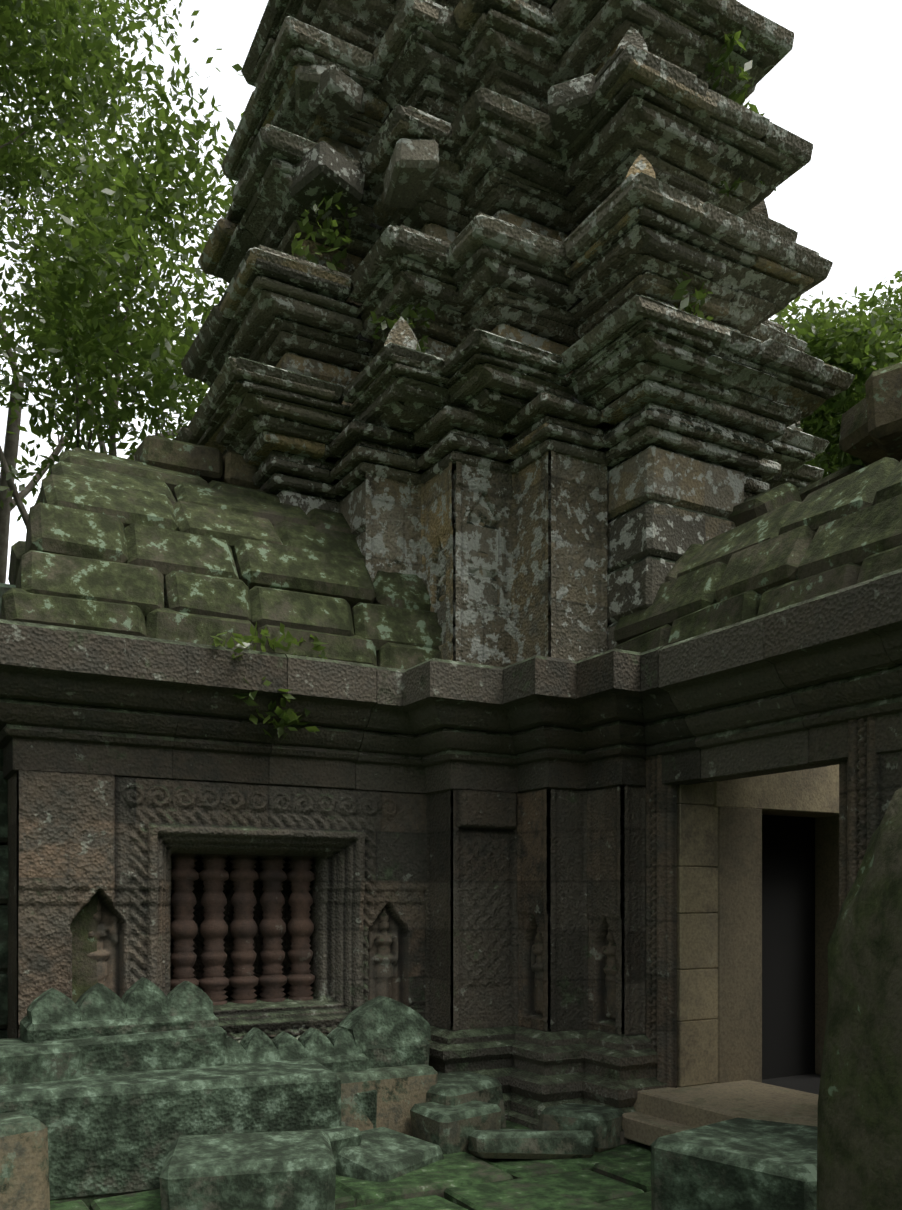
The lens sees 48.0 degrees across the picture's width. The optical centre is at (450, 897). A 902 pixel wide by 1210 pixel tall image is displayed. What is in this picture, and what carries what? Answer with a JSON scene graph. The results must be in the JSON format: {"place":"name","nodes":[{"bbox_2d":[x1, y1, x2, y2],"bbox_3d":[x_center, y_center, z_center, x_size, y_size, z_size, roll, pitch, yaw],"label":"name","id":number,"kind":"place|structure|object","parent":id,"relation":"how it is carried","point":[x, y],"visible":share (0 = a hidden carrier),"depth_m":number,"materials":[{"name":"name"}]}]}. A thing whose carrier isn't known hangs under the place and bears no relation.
{"place":"outdoors","nodes":[
{"label":"outdoors","id":0,"kind":"place"},
{"bbox_2d":[50,1120,650,1209],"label":"paving","id":1,"kind":"structure","parent":0,"point":[618,1177],"depth_m":5.24,"materials":[{"name":"green stone"}]},
{"bbox_2d":[622,764,838,1145],"bbox_3d":[2.428,0.044,6.303,2.450,2.870,1.800,0,0,-29],"label":"door stone","id":2,"kind":"object","parent":1,"relation":"on","point":[719,951],"visible":0.44,"depth_m":6.62,"materials":[{"name":"beige stone"}]},
{"bbox_2d":[817,787,901,1209],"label":"stone","id":3,"kind":"object","parent":1,"relation":"on","point":[859,1142],"visible":1,"depth_m":2.98,"materials":[{"name":"grey stone"}]},
{"bbox_2d":[0,0,901,739],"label":"foliage","id":4,"kind":"object","parent":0,"point":[860,346],"depth_m":13.89,"materials":[{"name":"green plant"}]},
{"bbox_2d":[0,0,901,583],"label":"sky","id":5,"kind":"structure","parent":0,"point":[838,89],"materials":[{"name":"white"}]},
{"label":"ground","id":6,"kind":"structure","parent":0,"visible":0},
{"bbox_2d":[0,583,816,1209],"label":"rubble","id":7,"kind":"object","parent":6,"relation":"on","point":[178,1097],"visible":0.83,"depth_m":5.37,"materials":[{"name":"stone"}]},
{"bbox_2d":[3,716,901,1087],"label":"carved walls","id":8,"kind":"structure","parent":6,"relation":"on","point":[379,892],"depth_m":6.68,"materials":[{"name":"stone"}]},
{"bbox_2d":[170,853,314,1004],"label":"balusters","id":9,"kind":"object","parent":8,"relation":"on","point":[214,982],"visible":0.9,"depth_m":6.67,"materials":[{"name":"stone"}]},
{"bbox_2d":[0,362,901,1037],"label":"roofs","id":10,"kind":"structure","parent":8,"relation":"on","point":[166,538],"depth_m":6.22,"materials":[{"name":"stone"}]},
{"bbox_2d":[0,568,901,1144],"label":"mouldings","id":11,"kind":"object","parent":8,"relation":"attached to","point":[792,688],"visible":0.71,"depth_m":6.19,"materials":[{"name":"stone"}]},
{"bbox_2d":[174,0,854,1031],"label":"tower","id":12,"kind":"structure","parent":6,"relation":"on","point":[546,212],"depth_m":6.77,"materials":[{"name":"stone"}]},
{"bbox_2d":[366,450,607,666],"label":"wall","id":13,"kind":"structure","parent":12,"relation":"attached to","point":[409,528],"depth_m":6.82,"materials":[{"name":"grey stone"}]},
{"bbox_2d":[762,815,820,1094],"bbox_3d":[3.603,-0.151,6.082,3.420,3.400,5.680,0,0,-29],"label":"doorway","id":14,"kind":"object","parent":6,"relation":"on","point":[788,951],"visible":0.06,"depth_m":7.37,"materials":[{"name":"black"}]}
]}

